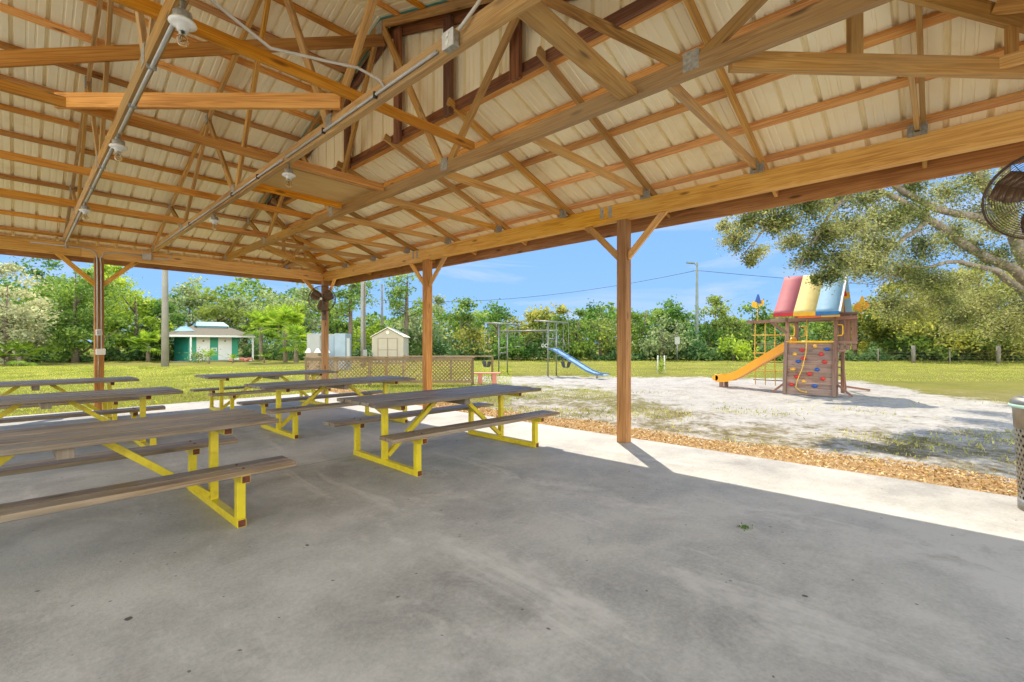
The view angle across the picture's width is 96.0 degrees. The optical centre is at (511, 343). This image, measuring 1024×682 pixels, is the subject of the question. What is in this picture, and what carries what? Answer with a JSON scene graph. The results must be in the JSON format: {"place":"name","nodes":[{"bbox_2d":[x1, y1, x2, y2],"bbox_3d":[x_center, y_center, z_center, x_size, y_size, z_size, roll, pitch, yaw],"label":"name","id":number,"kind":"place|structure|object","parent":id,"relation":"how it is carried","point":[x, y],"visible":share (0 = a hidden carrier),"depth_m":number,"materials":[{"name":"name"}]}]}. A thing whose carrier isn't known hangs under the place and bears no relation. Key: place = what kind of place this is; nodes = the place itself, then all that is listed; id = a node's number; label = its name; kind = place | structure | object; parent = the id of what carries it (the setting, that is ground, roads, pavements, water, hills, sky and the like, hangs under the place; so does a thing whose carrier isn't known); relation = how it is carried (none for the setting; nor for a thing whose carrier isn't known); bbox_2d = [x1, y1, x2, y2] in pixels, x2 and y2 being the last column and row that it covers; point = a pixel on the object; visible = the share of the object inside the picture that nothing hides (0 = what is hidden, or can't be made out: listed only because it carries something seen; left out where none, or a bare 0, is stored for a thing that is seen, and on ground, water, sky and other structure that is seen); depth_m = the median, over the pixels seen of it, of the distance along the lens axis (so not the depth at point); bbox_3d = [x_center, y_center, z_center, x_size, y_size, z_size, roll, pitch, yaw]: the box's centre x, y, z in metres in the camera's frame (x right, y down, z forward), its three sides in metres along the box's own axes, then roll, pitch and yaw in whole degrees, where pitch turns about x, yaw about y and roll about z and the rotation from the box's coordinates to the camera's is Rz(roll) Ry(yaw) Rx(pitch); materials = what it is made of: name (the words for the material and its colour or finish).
{"place":"outdoors","nodes":[
{"label":"outdoors","id":0,"kind":"place"},
{"bbox_2d":[0,365,512,416],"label":"lawn grass","id":1,"kind":"structure","parent":0,"point":[264,368],"depth_m":20.02,"materials":[{"name":"green plant"}]},
{"bbox_2d":[0,392,1023,681],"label":"concrete floor","id":2,"kind":"structure","parent":0,"point":[562,554],"depth_m":2.91,"materials":[{"name":"grey concrete"}]},
{"bbox_2d":[0,376,139,419],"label":"picnic table","id":3,"kind":"object","parent":2,"relation":"on","point":[107,404],"visible":0.54,"depth_m":7.98,"materials":[{"name":"grey wood"}]},
{"bbox_2d":[0,386,182,446],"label":"picnic table","id":4,"kind":"object","parent":2,"relation":"on","point":[44,400],"visible":0.62,"depth_m":6.00,"materials":[{"name":"grey wood"}]},
{"bbox_2d":[0,408,295,527],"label":"picnic table","id":5,"kind":"object","parent":2,"relation":"on","point":[61,442],"visible":1,"depth_m":3.54,"materials":[{"name":"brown wood"}]},
{"bbox_2d":[189,370,337,410],"bbox_3d":[-5.366,1.031,10.238,1.632,0.778,2.687,0,0,42],"label":"picnic table","id":6,"kind":"object","parent":2,"relation":"on","point":[221,388],"visible":0.64,"depth_m":9.84,"materials":[{"name":"grey wood"}]},
{"bbox_2d":[236,376,415,438],"bbox_3d":[-3.079,1.031,8.072,1.632,0.778,2.687,0,0,43],"label":"picnic table","id":7,"kind":"object","parent":2,"relation":"on","point":[322,384],"visible":0.72,"depth_m":7.66,"materials":[{"name":"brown wood"}]},
{"bbox_2d":[324,384,559,476],"bbox_3d":[-0.835,1.031,6.123,1.632,0.778,2.687,0,0,44],"label":"picnic table","id":8,"kind":"object","parent":2,"relation":"on","point":[462,396],"visible":1,"depth_m":5.77,"materials":[{"name":"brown wood"}]},
{"bbox_2d":[0,0,1023,442],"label":"pavilion","id":9,"kind":"structure","parent":2,"relation":"on","point":[512,126],"depth_m":5.71,"materials":[{"name":"brown wood"}]},
{"bbox_2d":[79,201,91,219],"bbox_3d":[-6.064,-1.896,6.549,0.144,0.274,0.144,0,0,43],"label":"ceiling lamp","id":10,"kind":"object","parent":9,"relation":"attached to","point":[85,209],"visible":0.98,"depth_m":6.53,"materials":[{"name":"white"}]},
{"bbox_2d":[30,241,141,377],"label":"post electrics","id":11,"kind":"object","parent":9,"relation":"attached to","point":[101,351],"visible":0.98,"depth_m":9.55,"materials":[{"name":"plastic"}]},
{"bbox_2d":[109,132,127,160],"bbox_3d":[-3.785,-1.896,4.432,0.144,0.274,0.144,0,0,43],"label":"ceiling lamp","id":12,"kind":"object","parent":9,"relation":"attached to","point":[117,145],"visible":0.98,"depth_m":4.41,"materials":[{"name":"white"}]},
{"bbox_2d":[65,0,186,248],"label":"conduit run","id":13,"kind":"object","parent":9,"relation":"attached to","point":[151,67],"visible":0.94,"depth_m":3.82,"materials":[{"name":"metal"}]},
{"bbox_2d":[142,253,172,259],"bbox_3d":[-7.905,-1.952,10.282,0.546,0.195,0.086,0,0,-43],"label":"wall box","id":14,"kind":"object","parent":9,"relation":"attached to","point":[146,256],"visible":1,"depth_m":10.14,"materials":[{"name":"grey metal"}]},
{"bbox_2d":[167,0,196,46],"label":"ceiling lamp","id":15,"kind":"object","parent":9,"relation":"attached to","point":[180,19],"visible":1,"depth_m":2.70,"materials":[{"name":"metal"}]},
{"bbox_2d":[209,212,219,229],"bbox_3d":[-4.588,-1.896,7.109,0.144,0.274,0.144,0,0,43],"label":"ceiling lamp","id":16,"kind":"object","parent":9,"relation":"attached to","point":[214,220],"visible":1,"depth_m":7.08,"materials":[{"name":"white"}]},
{"bbox_2d":[282,163,295,186],"bbox_3d":[-2.507,-1.896,5.176,0.144,0.274,0.144,0,0,43],"label":"ceiling lamp","id":17,"kind":"object","parent":9,"relation":"attached to","point":[288,174],"visible":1,"depth_m":5.15,"materials":[{"name":"white"}]},
{"bbox_2d":[155,50,438,247],"bbox_3d":[-4.077,-2.075,6.572,9.680,0.050,0.034,0,0,43],"label":"conduit run","id":18,"kind":"object","parent":9,"relation":"attached to","point":[398,78],"visible":1,"depth_m":4.39,"materials":[{"name":"grey metal"}]},
{"bbox_2d":[209,0,384,86],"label":"flexible cable","id":19,"kind":"object","parent":9,"relation":"attached to","point":[227,13],"visible":1,"depth_m":3.29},
{"bbox_2d":[308,286,335,319],"bbox_3d":[-5.258,-1.138,12.844,0.734,0.937,0.419,0,0,-6],"label":"wall fan","id":20,"kind":"object","parent":9,"relation":"attached to","point":[325,297],"depth_m":12.72,"materials":[{"name":"brown metal"}]},
{"bbox_2d":[442,26,458,53],"bbox_3d":[-0.420,-2.070,3.147,0.115,0.115,0.068,0,0,43],"label":"outlet box","id":21,"kind":"object","parent":9,"relation":"attached to","point":[450,40],"visible":1,"depth_m":3.12,"materials":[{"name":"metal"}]},
{"bbox_2d":[457,0,481,30],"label":"flexible cable","id":22,"kind":"object","parent":9,"relation":"attached to","point":[469,15],"visible":1,"depth_m":3.02,"materials":[{"name":"white plastic"}]},
{"bbox_2d":[981,156,1023,239],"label":"wall fan","id":23,"kind":"object","parent":9,"relation":"attached to","point":[1008,188],"depth_m":3.92,"materials":[{"name":"brown metal"}]},
{"bbox_2d":[736,522,749,530],"bbox_3d":[1.803,1.409,3.563,0.102,0.033,0.164,0,0,43],"label":"weed tuft","id":24,"kind":"object","parent":2,"relation":"on","point":[745,527],"visible":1,"depth_m":3.55,"materials":[{"name":"green plant"}]},
{"bbox_2d":[1008,395,1023,510],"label":"litter bin","id":25,"kind":"object","parent":2,"relation":"on","point":[1016,403],"visible":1,"depth_m":3.94,"materials":[{"name":"metal"}]},
{"bbox_2d":[0,344,1023,483],"bbox_3d":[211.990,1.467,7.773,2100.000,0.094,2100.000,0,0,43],"label":"ground","id":26,"kind":"structure","parent":0,"point":[820,420],"depth_m":11.76,"materials":[{"name":"beige sand"}]},
{"bbox_2d":[0,338,43,365],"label":"fan palm","id":27,"kind":"object","parent":26,"relation":"on","point":[19,361],"visible":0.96,"depth_m":30.69,"materials":[{"name":"green plant"}]},
{"bbox_2d":[0,261,66,365],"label":"broadleaf tree","id":28,"kind":"object","parent":26,"relation":"on","point":[17,313],"visible":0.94,"depth_m":31.09,"materials":[{"name":"green plant"}]},
{"bbox_2d":[0,256,93,340],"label":"broadleaf tree","id":29,"kind":"object","parent":26,"relation":"on","point":[38,271],"visible":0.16,"depth_m":39.23,"materials":[{"name":"green plant"}]},
{"bbox_2d":[19,265,132,362],"bbox_3d":[-33.921,-2.342,35.935,7.826,7.858,6.968,0,0,33],"label":"broadleaf tree","id":30,"kind":"object","parent":26,"relation":"on","point":[80,291],"visible":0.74,"depth_m":35.30,"materials":[{"name":"green plant"}]},
{"bbox_2d":[57,263,142,344],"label":"broadleaf tree","id":31,"kind":"object","parent":26,"relation":"on","point":[111,270],"visible":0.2,"depth_m":42.20,"materials":[{"name":"green plant"}]},
{"bbox_2d":[89,282,176,359],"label":"broadleaf tree","id":32,"kind":"object","parent":26,"relation":"on","point":[122,341],"visible":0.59,"depth_m":40.61,"materials":[{"name":"green plant"}]},
{"bbox_2d":[125,329,170,361],"bbox_3d":[-29.903,0.084,38.075,3.097,2.807,3.407,0,0,17],"label":"fan palm","id":33,"kind":"object","parent":26,"relation":"on","point":[153,336],"visible":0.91,"depth_m":37.64,"materials":[{"name":"green plant"}]},
{"bbox_2d":[121,293,190,356],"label":"broadleaf tree","id":34,"kind":"object","parent":26,"relation":"on","point":[157,305],"visible":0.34,"depth_m":43.62,"materials":[{"name":"green plant"}]},
{"bbox_2d":[161,270,168,366],"bbox_3d":[-22.207,-4.030,29.500,0.406,11.000,2.000,0,0,43],"label":"utility pole","id":35,"kind":"object","parent":26,"relation":"on","point":[165,331],"visible":0.46,"depth_m":29.36,"materials":[{"name":"concrete"}]},
{"bbox_2d":[155,275,235,343],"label":"broadleaf tree","id":36,"kind":"object","parent":26,"relation":"on","point":[188,292],"visible":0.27,"depth_m":49.54,"materials":[{"name":"green plant"}]},
{"bbox_2d":[179,347,215,362],"bbox_3d":[-24.324,1.085,35.842,1.784,1.786,2.642,0,0,43],"label":"shrub","id":37,"kind":"object","parent":26,"relation":"on","point":[197,357],"visible":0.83,"depth_m":35.75,"materials":[{"name":"green plant"}]},
{"bbox_2d":[159,322,254,361],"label":"restroom building","id":38,"kind":"structure","parent":26,"relation":"on","point":[222,338],"depth_m":39.99,"materials":[{"name":"white paint"}]},
{"bbox_2d":[197,349,222,362],"bbox_3d":[-22.481,0.903,34.526,1.952,1.134,1.903,0,0,43],"label":"young palm","id":39,"kind":"object","parent":26,"relation":"on","point":[211,352],"visible":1,"depth_m":34.47,"materials":[{"name":"green plant"}]},
{"bbox_2d":[182,290,254,343],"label":"broadleaf tree","id":40,"kind":"object","parent":26,"relation":"on","point":[225,309],"visible":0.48,"depth_m":48.23,"materials":[{"name":"green plant"}]},
{"bbox_2d":[227,353,238,362],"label":"young palm","id":41,"kind":"object","parent":26,"relation":"on","point":[232,357],"visible":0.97,"depth_m":34.95,"materials":[{"name":"green plant"}]},
{"bbox_2d":[229,357,252,361],"bbox_3d":[-22.453,1.300,38.122,0.744,0.365,1.816,0,0,43],"label":"debris pile","id":42,"kind":"object","parent":26,"relation":"on","point":[244,359],"visible":0.91,"depth_m":38.21,"materials":[{"name":"pink paint"}]},
{"bbox_2d":[212,289,280,351],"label":"broadleaf tree","id":43,"kind":"object","parent":26,"relation":"on","point":[242,301],"visible":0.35,"depth_m":51.84,"materials":[{"name":"green plant"}]},
{"bbox_2d":[237,308,282,359],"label":"fan palm","id":44,"kind":"object","parent":26,"relation":"on","point":[257,317],"visible":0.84,"depth_m":40.48,"materials":[{"name":"green plant"}]},
{"bbox_2d":[257,352,271,362],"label":"young palm","id":45,"kind":"object","parent":26,"relation":"on","point":[264,355],"visible":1,"depth_m":35.95,"materials":[{"name":"green plant"}]},
{"bbox_2d":[241,298,311,346],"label":"broadleaf tree","id":46,"kind":"object","parent":26,"relation":"on","point":[268,335],"visible":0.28,"depth_m":49.16,"materials":[{"name":"green plant"}]},
{"bbox_2d":[260,304,308,361],"bbox_3d":[-18.314,-0.867,37.032,3.755,4.700,3.691,0,0,-2],"label":"fan palm","id":47,"kind":"object","parent":26,"relation":"on","point":[288,315],"visible":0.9,"depth_m":36.38,"materials":[{"name":"green plant"}]},
{"bbox_2d":[262,283,320,345],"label":"broadleaf tree","id":48,"kind":"object","parent":26,"relation":"on","point":[302,292],"visible":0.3,"depth_m":53.69,"materials":[{"name":"green plant"}]},
{"bbox_2d":[273,323,311,362],"bbox_3d":[-16.903,-0.072,35.920,3.242,3.118,3.536,0,0,-23],"label":"fan palm","id":49,"kind":"object","parent":26,"relation":"on","point":[299,330],"visible":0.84,"depth_m":35.61,"materials":[{"name":"green plant"}]},
{"bbox_2d":[305,348,329,369],"bbox_3d":[-10.650,0.860,25.290,1.280,1.220,0.420,0,0,0],"label":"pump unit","id":50,"kind":"object","parent":26,"relation":"on","point":[308,352],"visible":0.52,"depth_m":25.10,"materials":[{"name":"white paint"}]},
{"bbox_2d":[307,333,350,369],"bbox_3d":[-10.480,0.440,26.485,2.240,2.060,1.070,0,0,0],"label":"equipment cabinet","id":51,"kind":"object","parent":26,"relation":"on","point":[339,344],"visible":0.35,"depth_m":26.01,"materials":[{"name":"white metal"}]},
{"bbox_2d":[311,299,360,344],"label":"broadleaf tree","id":52,"kind":"object","parent":26,"relation":"on","point":[336,323],"visible":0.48,"depth_m":49.40,"materials":[{"name":"green plant"}]},
{"bbox_2d":[330,280,381,355],"bbox_3d":[-13.699,-2.608,39.976,3.994,8.206,5.562,0,0,14],"label":"pine tree","id":53,"kind":"object","parent":26,"relation":"on","point":[351,295],"visible":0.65,"depth_m":39.34,"materials":[{"name":"green plant"}]},
{"bbox_2d":[361,282,366,366],"bbox_3d":[-9.346,-1.330,29.024,0.277,5.600,0.336,0,0,43],"label":"utility pole","id":54,"kind":"object","parent":26,"relation":"on","point":[363,320],"visible":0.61,"depth_m":28.97,"materials":[{"name":"concrete"}]},
{"bbox_2d":[352,320,390,351],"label":"broadleaf tree","id":55,"kind":"object","parent":26,"relation":"on","point":[372,331],"visible":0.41,"depth_m":43.95,"materials":[{"name":"green plant"}]},
{"bbox_2d":[381,284,382,328],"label":"utility pole","id":56,"kind":"object","parent":26,"relation":"on","point":[381,304],"visible":0.58,"depth_m":54.90,"materials":[{"name":"grey concrete"}]},
{"bbox_2d":[369,327,409,362],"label":"garden shed","id":57,"kind":"structure","parent":26,"relation":"on","point":[387,341],"depth_m":36.12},
{"bbox_2d":[303,356,492,384],"bbox_3d":[-4.091,0.960,17.710,6.647,1.020,2.680,0,0,0],"label":"lattice fence","id":58,"kind":"object","parent":26,"relation":"on","point":[368,359],"visible":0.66,"depth_m":16.40,"materials":[{"name":"brown wood"}]},
{"bbox_2d":[378,314,420,346],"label":"broadleaf tree","id":59,"kind":"object","parent":26,"relation":"on","point":[403,330],"visible":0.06,"depth_m":44.79,"materials":[{"name":"green plant"}]},
{"bbox_2d":[381,272,435,335],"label":"pine tree","id":60,"kind":"object","parent":26,"relation":"on","point":[399,292],"visible":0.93,"depth_m":41.49,"materials":[{"name":"green plant"}]},
{"bbox_2d":[394,293,455,347],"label":"broadleaf tree","id":61,"kind":"object","parent":26,"relation":"on","point":[438,300],"visible":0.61,"depth_m":44.06,"materials":[{"name":"green plant"}]},
{"bbox_2d":[432,296,486,347],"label":"broadleaf tree","id":62,"kind":"object","parent":26,"relation":"on","point":[461,317],"visible":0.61,"depth_m":47.77,"materials":[{"name":"green plant"}]},
{"bbox_2d":[440,324,497,355],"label":"broadleaf tree","id":63,"kind":"object","parent":26,"relation":"on","point":[472,335],"visible":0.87,"depth_m":41.52,"materials":[{"name":"green plant"}]},
{"bbox_2d":[474,372,500,383],"bbox_3d":[-0.950,1.260,16.900,1.050,0.420,0.320,0,0,-5],"label":"coral bench","id":64,"kind":"object","parent":26,"relation":"on","point":[494,377],"visible":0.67,"depth_m":16.80,"materials":[{"name":"paint"}]},
{"bbox_2d":[0,274,984,354],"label":"wood","id":65,"kind":"object","parent":26,"relation":"on","point":[356,322],"visible":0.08,"depth_m":58.85,"materials":[{"name":"green plant"}]},
{"bbox_2d":[481,298,516,351],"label":"broadleaf tree","id":66,"kind":"object","parent":26,"relation":"on","point":[496,315],"visible":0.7,"depth_m":51.41,"materials":[{"name":"green plant"}]},
{"bbox_2d":[0,305,1023,361],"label":"undergrowth","id":67,"kind":"object","parent":26,"relation":"on","point":[702,350],"visible":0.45,"depth_m":40.93,"materials":[{"name":"green plant"}]},
{"bbox_2d":[491,327,553,359],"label":"broadleaf tree","id":68,"kind":"object","parent":26,"relation":"on","point":[523,349],"visible":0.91,"depth_m":40.28,"materials":[{"name":"green plant"}]},
{"bbox_2d":[501,302,582,359],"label":"broadleaf tree","id":69,"kind":"object","parent":26,"relation":"on","point":[532,315],"visible":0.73,"depth_m":42.05,"materials":[{"name":"green plant"}]},
{"bbox_2d":[482,320,609,378],"bbox_3d":[1.631,0.202,21.213,6.190,2.516,2.480,0,0,43],"label":"swing set","id":70,"kind":"object","parent":26,"relation":"on","point":[571,359],"visible":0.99,"depth_m":21.15,"materials":[{"name":"grey galvanized steel"},{"name":"blue plastic"},{"name":"black rubber"}]},
{"bbox_2d":[540,307,602,359],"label":"broadleaf tree","id":71,"kind":"object","parent":26,"relation":"on","point":[578,351],"visible":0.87,"depth_m":41.27,"materials":[{"name":"green plant"}]},
{"bbox_2d":[576,298,616,354],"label":"broadleaf tree","id":72,"kind":"object","parent":26,"relation":"on","point":[595,312],"visible":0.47,"depth_m":55.81,"materials":[{"name":"green plant"}]},
{"bbox_2d":[578,311,637,354],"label":"broadleaf tree","id":73,"kind":"object","parent":26,"relation":"on","point":[610,344],"visible":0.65,"depth_m":41.36,"materials":[{"name":"green plant"}]},
{"bbox_2d":[631,308,669,353],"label":"broadleaf tree","id":74,"kind":"object","parent":26,"relation":"on","point":[639,328],"visible":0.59,"depth_m":44.01,"materials":[{"name":"green plant"}]},
{"bbox_2d":[654,355,666,373],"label":"staked sapling","id":75,"kind":"object","parent":26,"relation":"on","point":[660,364],"visible":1,"depth_m":22.58,"materials":[{"name":"white paint"}]},
{"bbox_2d":[632,313,693,359],"bbox_3d":[13.083,-0.733,40.133,5.513,4.641,4.672,0,0,-44],"label":"broadleaf tree","id":76,"kind":"object","parent":26,"relation":"on","point":[667,341],"visible":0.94,"depth_m":39.93,"materials":[{"name":"green plant"}]},
{"bbox_2d":[315,389,1019,496],"bbox_3d":[2.030,1.445,7.694,21.500,0.086,1.366,0,0,43],"label":"mulch strip","id":77,"kind":"object","parent":26,"relation":"on","point":[886,469],"visible":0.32,"depth_m":5.50,"materials":[{"name":"brown wood"}]},
{"bbox_2d":[330,388,1020,494],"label":"mulch chips","id":78,"kind":"object","parent":77,"relation":"on","point":[928,468],"visible":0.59,"depth_m":5.86,"materials":[{"name":"brown wood"}]},
{"bbox_2d":[675,335,679,360],"bbox_3d":[13.975,0.370,38.989,0.420,2.200,0.118,0,0,0],"label":"notice sign","id":79,"kind":"object","parent":26,"relation":"on","point":[677,340],"visible":0.94,"depth_m":38.95,"materials":[{"name":"white metal"}]},
{"bbox_2d":[651,294,712,358],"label":"broadleaf tree","id":80,"kind":"object","parent":26,"relation":"on","point":[671,311],"visible":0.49,"depth_m":44.83,"materials":[{"name":"green plant"}]},
{"bbox_2d":[686,262,700,359],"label":"light pole","id":81,"kind":"object","parent":26,"relation":"on","point":[696,311],"visible":0.79,"depth_m":41.90,"materials":[{"name":"grey metal"}]},
{"bbox_2d":[383,271,691,301],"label":"power line","id":82,"kind":"object","parent":81,"relation":"attached to","point":[562,293],"visible":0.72,"depth_m":46.49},
{"bbox_2d":[706,271,877,284],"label":"power line","id":83,"kind":"object","parent":81,"relation":"attached to","point":[776,277],"visible":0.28,"depth_m":43.33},
{"bbox_2d":[679,324,734,349],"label":"broadleaf tree","id":84,"kind":"object","parent":26,"relation":"on","point":[714,337],"visible":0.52,"depth_m":42.77,"materials":[{"name":"green plant"}]},
{"bbox_2d":[693,294,759,346],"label":"broadleaf tree","id":85,"kind":"object","parent":26,"relation":"on","point":[721,312],"visible":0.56,"depth_m":44.82,"materials":[{"name":"green plant"}]},
{"bbox_2d":[711,331,767,360],"bbox_3d":[19.584,0.244,40.304,5.626,2.690,4.215,0,0,-43],"label":"bush","id":86,"kind":"object","parent":26,"relation":"on","point":[741,347],"visible":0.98,"depth_m":39.15,"materials":[{"name":"green plant"}]},
{"bbox_2d":[720,300,784,354],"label":"broadleaf tree","id":87,"kind":"object","parent":26,"relation":"on","point":[750,328],"visible":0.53,"depth_m":45.49,"materials":[{"name":"green plant"}]},
{"bbox_2d":[712,272,869,396],"bbox_3d":[8.600,-0.292,14.467,4.277,3.544,3.162,0,0,43],"label":"climbing frame","id":88,"kind":"object","parent":26,"relation":"on","point":[799,300],"visible":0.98,"depth_m":13.18,"materials":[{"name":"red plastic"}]},
{"bbox_2d":[775,316,851,355],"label":"broadleaf tree","id":89,"kind":"object","parent":26,"relation":"on","point":[815,328],"visible":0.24,"depth_m":44.35,"materials":[{"name":"green plant"}]},
{"bbox_2d":[812,305,891,354],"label":"broadleaf tree","id":90,"kind":"object","parent":26,"relation":"on","point":[875,339],"visible":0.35,"depth_m":42.47,"materials":[{"name":"green plant"}]},
{"bbox_2d":[712,165,1023,358],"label":"live oak","id":91,"kind":"object","parent":26,"relation":"on","point":[871,262],"visible":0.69,"depth_m":10.57,"materials":[{"name":"green plant"}]},
{"bbox_2d":[852,283,978,359],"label":"broadleaf tree","id":92,"kind":"object","parent":26,"relation":"on","point":[868,335],"visible":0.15,"depth_m":41.86,"materials":[{"name":"green plant"}]},
{"bbox_2d":[812,233,1023,361],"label":"broadleaf tree","id":93,"kind":"object","parent":26,"relation":"on","point":[920,330],"visible":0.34,"depth_m":36.73,"materials":[{"name":"green plant"}]},
{"bbox_2d":[838,345,1013,362],"bbox_3d":[33.691,0.795,35.002,21.002,1.350,0.255,0,0,11],"label":"wire fence","id":94,"kind":"object","parent":26,"relation":"on","point":[913,353],"visible":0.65,"depth_m":35.41,"materials":[{"name":"grey metal"}]},
{"bbox_2d":[871,320,1014,360],"bbox_3d":[36.532,-0.582,39.197,8.206,4.340,7.722,0,0,1],"label":"broadleaf tree","id":95,"kind":"object","parent":26,"relation":"on","point":[897,348],"visible":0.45,"depth_m":38.81,"materials":[{"name":"green plant"}]},
{"bbox_2d":[900,287,1023,359],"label":"broadleaf tree","id":96,"kind":"object","parent":26,"relation":"on","point":[965,323],"visible":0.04,"depth_m":39.83,"materials":[{"name":"green plant"}]},
{"bbox_2d":[949,277,1023,353],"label":"broadleaf tree","id":97,"kind":"object","parent":26,"relation":"on","point":[995,309],"visible":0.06,"depth_m":39.95,"materials":[{"name":"green plant"}]},
{"bbox_2d":[963,324,1022,358],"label":"broadleaf tree","id":98,"kind":"object","parent":26,"relation":"on","point":[1007,352],"visible":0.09,"depth_m":39.68,"materials":[{"name":"green plant"}]},
{"bbox_2d":[0,163,1023,344],"label":"sky","id":99,"kind":"structure","parent":0,"point":[587,265],"materials":[{"name":"blue"}]},
{"bbox_2d":[410,383,1019,474],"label":"sparse dry grass","id":100,"kind":"structure","parent":0,"point":[651,410],"depth_m":9.35,"materials":[{"name":"plant"}]},
{"bbox_2d":[410,359,1023,380],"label":"field grass","id":101,"kind":"structure","parent":0,"point":[912,372],"depth_m":27.81,"materials":[{"name":"green plant"}]}
]}

